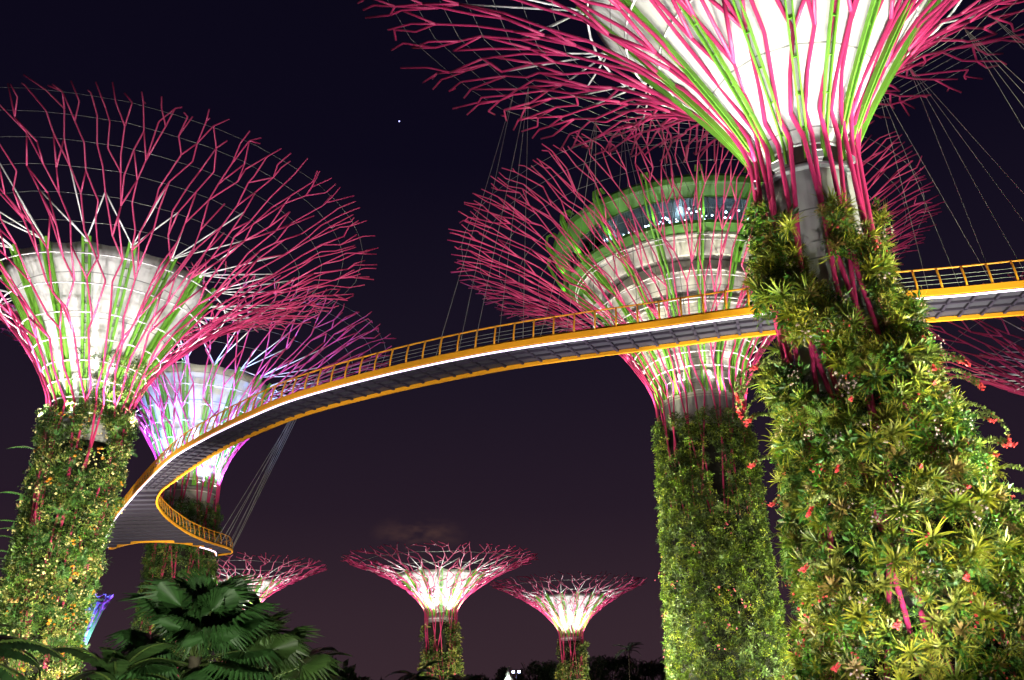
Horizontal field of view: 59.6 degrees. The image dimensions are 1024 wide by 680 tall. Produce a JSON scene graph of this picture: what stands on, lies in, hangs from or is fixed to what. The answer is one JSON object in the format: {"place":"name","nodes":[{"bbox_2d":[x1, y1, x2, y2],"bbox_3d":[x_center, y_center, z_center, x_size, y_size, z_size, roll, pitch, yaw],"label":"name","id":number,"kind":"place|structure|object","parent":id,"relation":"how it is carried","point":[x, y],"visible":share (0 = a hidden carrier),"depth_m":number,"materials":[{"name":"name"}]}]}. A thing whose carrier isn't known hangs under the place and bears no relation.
{"place":"outdoors","nodes":[
{"label":"outdoors","id":0,"kind":"place"},
{"bbox_2d":[0,0,1023,679],"label":"sky","id":1,"kind":"structure","parent":0,"point":[554,461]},
{"bbox_3d":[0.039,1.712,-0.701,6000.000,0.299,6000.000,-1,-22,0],"label":"ground","id":2,"kind":"structure","parent":0,"visible":0},
{"bbox_2d":[0,623,67,679],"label":"feather palm","id":3,"kind":"object","parent":2,"relation":"on","point":[8,650],"visible":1,"depth_m":14.82,"materials":[{"name":"green plant"}]},
{"bbox_2d":[65,592,113,676],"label":"supertree","id":4,"kind":"structure","parent":2,"relation":"on","point":[100,607],"depth_m":190.81,"materials":[{"name":"blue concrete"}]},
{"bbox_2d":[54,642,181,679],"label":"feather palm","id":5,"kind":"object","parent":2,"relation":"on","point":[109,666],"visible":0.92,"depth_m":16.28,"materials":[{"name":"green plant"}]},
{"bbox_2d":[90,568,283,679],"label":"fan palm","id":6,"kind":"object","parent":2,"relation":"on","point":[183,611],"visible":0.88,"depth_m":17.71,"materials":[{"name":"green plant"}]},
{"bbox_2d":[0,74,377,679],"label":"supertree","id":7,"kind":"structure","parent":2,"relation":"on","point":[104,327],"depth_m":72.83,"materials":[{"name":"green concrete"}]},
{"bbox_2d":[0,259,395,676],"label":"supertree","id":8,"kind":"structure","parent":2,"relation":"on","point":[176,401],"depth_m":112.74,"materials":[{"name":"metal"}]},
{"bbox_2d":[186,590,344,679],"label":"fan palm","id":9,"kind":"object","parent":2,"relation":"on","point":[288,647],"visible":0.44,"depth_m":18.87,"materials":[{"name":"green plant"}]},
{"bbox_2d":[211,552,327,662],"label":"supertree","id":10,"kind":"structure","parent":2,"relation":"on","point":[270,586],"depth_m":146.89,"materials":[{"name":"pink metal"}]},
{"bbox_2d":[264,646,352,679],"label":"feather palm","id":11,"kind":"object","parent":2,"relation":"on","point":[318,651],"visible":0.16,"depth_m":22.09,"materials":[{"name":"green plant"}]},
{"bbox_2d":[316,655,357,679],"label":"broadleaf tree","id":12,"kind":"object","parent":2,"relation":"on","point":[350,672],"visible":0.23,"depth_m":42.44,"materials":[{"name":"green plant"}]},
{"bbox_2d":[386,660,443,679],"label":"feather palm","id":13,"kind":"object","parent":2,"relation":"on","point":[413,676],"visible":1,"depth_m":55.69,"materials":[{"name":"green plant"}]},
{"bbox_2d":[341,540,537,679],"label":"supertree","id":14,"kind":"structure","parent":2,"relation":"on","point":[441,594],"depth_m":141.60,"materials":[{"name":"pink metal"}]},
{"bbox_2d":[441,674,485,679],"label":"feather palm","id":15,"kind":"object","parent":2,"relation":"on","point":[455,677],"visible":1,"depth_m":61.80,"materials":[{"name":"green plant"}]},
{"bbox_2d":[504,667,513,679],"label":"tent","id":16,"kind":"object","parent":2,"relation":"on","point":[508,676],"visible":1,"depth_m":102.73,"materials":[{"name":"white fabric"}]},
{"bbox_2d":[495,666,527,679],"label":"broadleaf tree","id":17,"kind":"object","parent":2,"relation":"on","point":[502,671],"visible":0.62,"depth_m":190.53,"materials":[{"name":"green plant"}]},
{"bbox_2d":[519,659,555,679],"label":"broadleaf tree","id":18,"kind":"object","parent":2,"relation":"on","point":[534,671],"visible":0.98,"depth_m":199.97,"materials":[{"name":"green plant"}]},
{"bbox_2d":[543,660,561,679],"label":"broadleaf tree","id":19,"kind":"object","parent":2,"relation":"on","point":[551,673],"visible":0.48,"depth_m":204.93,"materials":[{"name":"green plant"}]},
{"bbox_2d":[490,571,646,679],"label":"supertree","id":20,"kind":"structure","parent":2,"relation":"on","point":[569,616],"depth_m":174.51,"materials":[{"name":"metal"}]},
{"bbox_2d":[584,655,612,679],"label":"broadleaf tree","id":21,"kind":"object","parent":2,"relation":"on","point":[600,671],"visible":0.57,"depth_m":200.81,"materials":[{"name":"green plant"}]},
{"bbox_2d":[594,654,626,679],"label":"broadleaf tree","id":22,"kind":"object","parent":2,"relation":"on","point":[610,664],"visible":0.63,"depth_m":205.52,"materials":[{"name":"green plant"}]},
{"bbox_2d":[606,654,638,679],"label":"broadleaf tree","id":23,"kind":"object","parent":2,"relation":"on","point":[625,661],"visible":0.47,"depth_m":209.96,"materials":[{"name":"green plant"}]},
{"bbox_2d":[611,642,643,679],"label":"feather palm","id":24,"kind":"object","parent":2,"relation":"on","point":[629,647],"visible":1,"depth_m":173.56,"materials":[{"name":"green plant"}]},
{"bbox_2d":[622,660,666,679],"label":"broadleaf tree","id":25,"kind":"object","parent":2,"relation":"on","point":[649,672],"visible":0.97,"depth_m":202.77,"materials":[{"name":"green plant"}]},
{"bbox_2d":[646,656,680,678],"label":"broadleaf tree","id":26,"kind":"object","parent":2,"relation":"on","point":[658,662],"visible":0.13,"depth_m":206.19,"materials":[{"name":"green plant"}]},
{"bbox_2d":[357,0,1023,679],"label":"supertree","id":27,"kind":"structure","parent":2,"relation":"on","point":[779,100],"depth_m":37.37,"materials":[{"name":"green plant"}]},
{"bbox_2d":[103,18,1023,555],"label":"skyway","id":28,"kind":"object","parent":27,"relation":"attached to","point":[143,518],"visible":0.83,"depth_m":52.20,"materials":[{"name":"yellow paint"}]},
{"bbox_2d":[735,370,771,412],"bbox_3d":[10.678,2.239,39.072,2.010,1.931,0.396,-12,-25,25],"label":"trailing stem","id":29,"kind":"object","parent":27,"relation":"attached to","point":[748,379],"visible":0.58,"depth_m":39.42,"materials":[{"name":"green plant"}]},
{"bbox_2d":[744,393,764,427],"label":"trailing stem","id":30,"kind":"object","parent":27,"relation":"attached to","point":[749,405],"visible":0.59,"depth_m":39.28,"materials":[{"name":"green plant"}]},
{"bbox_2d":[733,364,778,402],"bbox_3d":[10.380,1.820,37.998,2.075,1.993,0.408,1,-22,-7],"label":"trailing stem","id":31,"kind":"object","parent":27,"relation":"attached to","point":[736,394],"visible":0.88,"depth_m":38.09,"materials":[{"name":"green plant"}]},
{"bbox_2d":[736,375,777,419],"bbox_3d":[10.439,2.412,37.611,2.054,1.973,0.404,-3,-22,5],"label":"trailing stem","id":32,"kind":"object","parent":27,"relation":"attached to","point":[772,379],"visible":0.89,"depth_m":37.80,"materials":[{"name":"green plant"}]},
{"bbox_2d":[743,411,775,423],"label":"trailing stem","id":33,"kind":"object","parent":27,"relation":"attached to","point":[754,416],"visible":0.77,"depth_m":37.88,"materials":[{"name":"green plant"}]},
{"bbox_2d":[747,454,785,468],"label":"trailing stem","id":34,"kind":"object","parent":27,"relation":"attached to","point":[757,460],"visible":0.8,"depth_m":37.59,"materials":[{"name":"green plant"}]},
{"bbox_2d":[759,232,777,249],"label":"bromeliad","id":35,"kind":"object","parent":27,"relation":"attached to","point":[767,242],"visible":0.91,"depth_m":39.36,"materials":[{"name":"green plant"}]},
{"bbox_2d":[750,357,788,370],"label":"trailing stem","id":36,"kind":"object","parent":27,"relation":"attached to","point":[759,363],"visible":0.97,"depth_m":37.14,"materials":[{"name":"green plant"}]},
{"bbox_2d":[767,495,805,506],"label":"trailing stem","id":37,"kind":"object","parent":27,"relation":"attached to","point":[777,499],"visible":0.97,"depth_m":35.24,"materials":[{"name":"green plant"}]},
{"bbox_2d":[773,299,802,327],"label":"bromeliad","id":38,"kind":"object","parent":27,"relation":"attached to","point":[785,316],"visible":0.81,"depth_m":37.26,"materials":[{"name":"green plant"}]},
{"bbox_2d":[790,387,810,409],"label":"bromeliad","id":39,"kind":"object","parent":27,"relation":"attached to","point":[801,395],"visible":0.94,"depth_m":35.73,"materials":[{"name":"green plant"}]},
{"bbox_2d":[786,316,819,345],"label":"bromeliad","id":40,"kind":"object","parent":27,"relation":"attached to","point":[803,332],"visible":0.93,"depth_m":36.32,"materials":[{"name":"green plant"}]},
{"bbox_2d":[798,558,827,572],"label":"trailing stem","id":41,"kind":"object","parent":27,"relation":"attached to","point":[808,564],"visible":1,"depth_m":32.53,"materials":[{"name":"green plant"}]},
{"bbox_2d":[805,654,829,679],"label":"bromeliad","id":42,"kind":"object","parent":27,"relation":"attached to","point":[814,665],"visible":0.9,"depth_m":32.45,"materials":[{"name":"green plant"}]},
{"bbox_2d":[808,514,826,533],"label":"bromeliad","id":43,"kind":"object","parent":27,"relation":"attached to","point":[817,522],"visible":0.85,"depth_m":33.69,"materials":[{"name":"green plant"}]},
{"bbox_2d":[808,439,828,464],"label":"bromeliad","id":44,"kind":"object","parent":27,"relation":"attached to","point":[822,448],"visible":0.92,"depth_m":34.59,"materials":[{"name":"green plant"}]},
{"bbox_2d":[805,491,836,517],"bbox_3d":[11.404,6.052,32.648,2.342,1.103,0.367,17,-28,-37],"label":"trailing stem","id":45,"kind":"object","parent":27,"relation":"attached to","point":[812,503],"visible":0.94,"depth_m":32.44,"materials":[{"name":"green plant"}]},
{"bbox_2d":[817,574,844,597],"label":"bromeliad","id":46,"kind":"object","parent":27,"relation":"attached to","point":[832,583],"visible":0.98,"depth_m":32.24,"materials":[{"name":"green plant"}]},
{"bbox_2d":[819,323,850,345],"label":"bromeliad","id":47,"kind":"object","parent":27,"relation":"attached to","point":[835,336],"visible":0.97,"depth_m":35.52,"materials":[{"name":"green plant"}]},
{"bbox_2d":[825,235,847,250],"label":"bromeliad","id":48,"kind":"object","parent":27,"relation":"attached to","point":[836,243],"visible":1,"depth_m":37.10,"materials":[{"name":"green plant"}]},
{"bbox_2d":[827,494,849,521],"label":"bromeliad","id":49,"kind":"object","parent":27,"relation":"attached to","point":[837,508],"visible":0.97,"depth_m":32.96,"materials":[{"name":"green plant"}]},
{"bbox_2d":[834,454,845,472],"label":"trailing stem","id":50,"kind":"object","parent":27,"relation":"attached to","point":[839,461],"visible":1,"depth_m":32.60,"materials":[{"name":"green plant"}]},
{"bbox_2d":[830,656,852,671],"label":"trailing stem","id":51,"kind":"object","parent":27,"relation":"attached to","point":[839,663],"visible":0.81,"depth_m":30.29,"materials":[{"name":"red plant"}]},
{"bbox_2d":[845,229,868,252],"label":"bromeliad","id":52,"kind":"object","parent":27,"relation":"attached to","point":[858,237],"visible":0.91,"depth_m":37.41,"materials":[{"name":"green plant"}]},
{"bbox_2d":[844,459,870,479],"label":"bromeliad","id":53,"kind":"object","parent":27,"relation":"attached to","point":[861,468],"visible":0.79,"depth_m":33.46,"materials":[{"name":"green plant"}]},
{"bbox_2d":[839,598,880,634],"bbox_3d":[11.871,9.434,30.715,0.772,1.423,1.369,34,-36,-22],"label":"bromeliad","id":54,"kind":"object","parent":27,"relation":"attached to","point":[862,617],"visible":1,"depth_m":30.70,"materials":[{"name":"green plant"}]},
{"bbox_2d":[855,355,878,376],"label":"bromeliad","id":55,"kind":"object","parent":27,"relation":"attached to","point":[862,369],"visible":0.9,"depth_m":34.54,"materials":[{"name":"green plant"}]},
{"bbox_2d":[854,477,886,504],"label":"bromeliad","id":56,"kind":"object","parent":27,"relation":"attached to","point":[871,487],"visible":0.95,"depth_m":32.53,"materials":[{"name":"green plant"}]},
{"bbox_2d":[856,251,889,283],"bbox_3d":[14.689,-3.012,36.432,1.497,1.556,0.844,3,-39,-11],"label":"bromeliad","id":57,"kind":"object","parent":27,"relation":"attached to","point":[874,265],"visible":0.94,"depth_m":36.44,"materials":[{"name":"green plant"}]},
{"bbox_2d":[863,553,887,576],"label":"bromeliad","id":58,"kind":"object","parent":27,"relation":"attached to","point":[876,561],"visible":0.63,"depth_m":31.52,"materials":[{"name":"green plant"}]},
{"bbox_2d":[876,313,899,330],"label":"bromeliad","id":59,"kind":"object","parent":27,"relation":"attached to","point":[893,327],"visible":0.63,"depth_m":36.31,"materials":[{"name":"green plant"}]},
{"bbox_2d":[879,524,902,546],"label":"bromeliad","id":60,"kind":"object","parent":27,"relation":"attached to","point":[892,535],"visible":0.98,"depth_m":31.41,"materials":[{"name":"green plant"}]},
{"bbox_2d":[879,442,910,469],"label":"bromeliad","id":61,"kind":"object","parent":27,"relation":"attached to","point":[894,453],"visible":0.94,"depth_m":32.74,"materials":[{"name":"green plant"}]},
{"bbox_2d":[878,373,912,408],"bbox_3d":[14.779,1.868,34.252,1.455,1.460,0.786,1,-22,-6],"label":"bromeliad","id":62,"kind":"object","parent":27,"relation":"attached to","point":[894,381],"visible":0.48,"depth_m":34.30,"materials":[{"name":"green plant"}]},
{"bbox_2d":[890,611,902,631],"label":"trailing stem","id":63,"kind":"object","parent":27,"relation":"attached to","point":[896,619],"visible":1,"depth_m":29.31,"materials":[{"name":"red plant"}]},
{"bbox_2d":[885,664,912,679],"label":"bromeliad","id":64,"kind":"object","parent":27,"relation":"attached to","point":[898,676],"visible":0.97,"depth_m":29.47,"materials":[{"name":"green plant"}]},
{"bbox_2d":[904,460,922,473],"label":"trailing stem","id":65,"kind":"object","parent":27,"relation":"attached to","point":[919,464],"visible":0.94,"depth_m":31.95,"materials":[{"name":"green plant"}]},
{"bbox_2d":[900,357,937,374],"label":"trailing stem","id":66,"kind":"object","parent":27,"relation":"attached to","point":[930,364],"visible":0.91,"depth_m":33.70,"materials":[{"name":"green plant"}]},
{"bbox_2d":[905,459,941,493],"bbox_3d":[14.727,4.853,32.003,1.429,1.486,0.806,-2,-37,2],"label":"bromeliad","id":67,"kind":"object","parent":27,"relation":"attached to","point":[925,472],"visible":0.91,"depth_m":31.97,"materials":[{"name":"green plant"}]},
{"bbox_2d":[912,410,937,430],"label":"bromeliad","id":68,"kind":"object","parent":27,"relation":"attached to","point":[930,418],"visible":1,"depth_m":33.09,"materials":[{"name":"green plant"}]},
{"bbox_2d":[917,587,940,609],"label":"bromeliad","id":69,"kind":"object","parent":27,"relation":"attached to","point":[925,597],"visible":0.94,"depth_m":30.31,"materials":[{"name":"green plant"}]},
{"bbox_2d":[913,349,970,370],"bbox_3d":[16.465,0.848,34.469,2.256,1.062,0.354,-21,-29,40],"label":"trailing stem","id":70,"kind":"object","parent":27,"relation":"attached to","point":[959,358],"visible":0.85,"depth_m":34.26,"materials":[{"name":"green plant"}]},
{"bbox_2d":[927,548,958,580],"bbox_3d":[14.689,7.613,30.480,1.256,1.305,0.708,-1,-49,-1],"label":"bromeliad","id":71,"kind":"object","parent":27,"relation":"attached to","point":[948,564],"visible":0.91,"depth_m":30.48,"materials":[{"name":"green plant"}]},
{"bbox_2d":[932,383,954,404],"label":"bromeliad","id":72,"kind":"object","parent":27,"relation":"attached to","point":[945,391],"visible":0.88,"depth_m":34.20,"materials":[{"name":"green plant"}]},
{"bbox_2d":[934,355,963,364],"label":"trailing stem","id":73,"kind":"object","parent":27,"relation":"attached to","point":[953,359],"visible":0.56,"depth_m":35.61,"materials":[{"name":"green plant"}]},
{"bbox_2d":[936,414,964,440],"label":"bromeliad","id":74,"kind":"object","parent":27,"relation":"attached to","point":[952,426],"visible":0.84,"depth_m":33.87,"materials":[{"name":"green plant"}]},
{"bbox_2d":[937,488,973,518],"bbox_3d":[15.698,5.745,31.567,1.374,1.304,0.712,-5,-32,8],"label":"bromeliad","id":75,"kind":"object","parent":27,"relation":"attached to","point":[957,500],"visible":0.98,"depth_m":31.61,"materials":[{"name":"green plant"}]},
{"bbox_2d":[942,456,971,480],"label":"bromeliad","id":76,"kind":"object","parent":27,"relation":"attached to","point":[955,465],"visible":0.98,"depth_m":32.15,"materials":[{"name":"green plant"}]},
{"bbox_2d":[948,584,969,603],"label":"bromeliad","id":77,"kind":"object","parent":27,"relation":"attached to","point":[960,594],"visible":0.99,"depth_m":29.67,"materials":[{"name":"green plant"}]},
{"bbox_2d":[946,480,971,492],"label":"trailing stem","id":78,"kind":"object","parent":27,"relation":"attached to","point":[959,483],"visible":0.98,"depth_m":31.57,"materials":[{"name":"green plant"}]},
{"bbox_2d":[950,444,968,460],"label":"bromeliad","id":79,"kind":"object","parent":27,"relation":"attached to","point":[958,453],"visible":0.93,"depth_m":33.09,"materials":[{"name":"green plant"}]},
{"bbox_2d":[934,368,985,387],"bbox_3d":[18.054,1.556,36.280,2.068,0.974,0.324,-2,-22,2],"label":"trailing stem","id":80,"kind":"object","parent":27,"relation":"attached to","point":[960,371],"visible":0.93,"depth_m":36.34,"materials":[{"name":"green plant"}]},
{"bbox_2d":[952,564,970,585],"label":"trailing stem","id":81,"kind":"object","parent":27,"relation":"attached to","point":[959,571],"visible":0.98,"depth_m":29.49,"materials":[{"name":"green plant"}]},
{"bbox_2d":[940,374,984,390],"bbox_3d":[17.812,1.753,35.679,1.758,0.828,0.276,-8,-23,15],"label":"trailing stem","id":82,"kind":"object","parent":27,"relation":"attached to","point":[964,378],"visible":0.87,"depth_m":35.69,"materials":[{"name":"green plant"}]},
{"bbox_2d":[950,617,976,639],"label":"bromeliad","id":83,"kind":"object","parent":27,"relation":"attached to","point":[959,629],"visible":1,"depth_m":29.21,"materials":[{"name":"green plant"}]},
{"bbox_2d":[955,412,996,427],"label":"trailing stem","id":84,"kind":"object","parent":27,"relation":"attached to","point":[984,417],"visible":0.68,"depth_m":34.10,"materials":[{"name":"green plant"}]},
{"bbox_2d":[965,449,999,460],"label":"trailing stem","id":85,"kind":"object","parent":27,"relation":"attached to","point":[989,452],"visible":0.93,"depth_m":32.96,"materials":[{"name":"green plant"}]},
{"bbox_2d":[965,401,999,419],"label":"trailing stem","id":86,"kind":"object","parent":27,"relation":"attached to","point":[982,408],"visible":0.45,"depth_m":35.85,"materials":[{"name":"green plant"}]},
{"bbox_2d":[965,475,1005,513],"bbox_3d":[16.824,5.531,31.770,1.526,1.586,0.861,5,-28,-15],"label":"bromeliad","id":87,"kind":"object","parent":27,"relation":"attached to","point":[987,498],"visible":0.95,"depth_m":31.81,"materials":[{"name":"yellow plant"}]},
{"bbox_2d":[968,409,1012,446],"bbox_3d":[18.223,3.430,34.589,1.801,1.730,0.355,-14,-25,28],"label":"trailing stem","id":88,"kind":"object","parent":27,"relation":"attached to","point":[998,421],"visible":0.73,"depth_m":34.32,"materials":[{"name":"green plant"}]},
{"bbox_2d":[983,456,999,472],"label":"bromeliad","id":89,"kind":"object","parent":27,"relation":"attached to","point":[989,463],"visible":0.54,"depth_m":33.91,"materials":[{"name":"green plant"}]},
{"bbox_2d":[974,438,1009,448],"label":"trailing stem","id":90,"kind":"object","parent":27,"relation":"attached to","point":[997,442],"visible":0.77,"depth_m":34.06,"materials":[{"name":"green plant"}]},
{"bbox_2d":[978,598,1010,631],"bbox_3d":[15.757,8.926,29.183,1.137,1.182,0.641,2,-41,-9],"label":"bromeliad","id":91,"kind":"object","parent":27,"relation":"attached to","point":[998,610],"visible":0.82,"depth_m":29.16,"materials":[{"name":"green plant"}]},
{"bbox_2d":[974,435,1017,446],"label":"trailing stem","id":92,"kind":"object","parent":27,"relation":"attached to","point":[1003,440],"visible":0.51,"depth_m":34.79,"materials":[{"name":"green plant"}]},
{"bbox_2d":[985,652,1009,675],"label":"bromeliad","id":93,"kind":"object","parent":27,"relation":"attached to","point":[999,656],"visible":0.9,"depth_m":29.10,"materials":[{"name":"green plant"}]},
{"bbox_2d":[986,549,1014,580],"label":"bromeliad","id":94,"kind":"object","parent":27,"relation":"attached to","point":[995,559],"visible":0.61,"depth_m":30.91,"materials":[{"name":"green plant"}]},
{"bbox_2d":[993,486,1009,508],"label":"bromeliad","id":95,"kind":"object","parent":27,"relation":"attached to","point":[1003,498],"visible":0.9,"depth_m":33.25,"materials":[{"name":"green plant"}]},
{"bbox_2d":[989,508,1014,531],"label":"bromeliad","id":96,"kind":"object","parent":27,"relation":"attached to","point":[1003,520],"visible":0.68,"depth_m":31.79,"materials":[{"name":"green plant"}]},
{"bbox_2d":[993,584,1013,602],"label":"bromeliad","id":97,"kind":"object","parent":27,"relation":"attached to","point":[1003,590],"visible":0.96,"depth_m":30.23,"materials":[{"name":"green plant"}]},
{"bbox_2d":[987,463,1023,476],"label":"trailing stem","id":98,"kind":"object","parent":27,"relation":"attached to","point":[1013,466],"visible":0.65,"depth_m":34.32,"materials":[{"name":"green plant"}]},
{"bbox_2d":[1004,499,1023,511],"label":"trailing stem","id":99,"kind":"object","parent":27,"relation":"attached to","point":[1017,503],"visible":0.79,"depth_m":33.11,"materials":[{"name":"green plant"}]},
{"bbox_2d":[1011,615,1023,633],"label":"bromeliad","id":100,"kind":"object","parent":27,"relation":"attached to","point":[1020,622],"visible":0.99,"depth_m":29.42,"materials":[{"name":"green plant"}]},
{"bbox_2d":[447,115,945,679],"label":"supertree","id":101,"kind":"structure","parent":2,"relation":"on","point":[721,621],"depth_m":90.39,"materials":[{"name":"green concrete"}]},
{"bbox_2d":[922,272,1023,395],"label":"supertree","id":102,"kind":"structure","parent":2,"relation":"on","point":[1016,389],"depth_m":104.41,"materials":[{"name":"pink metal"}]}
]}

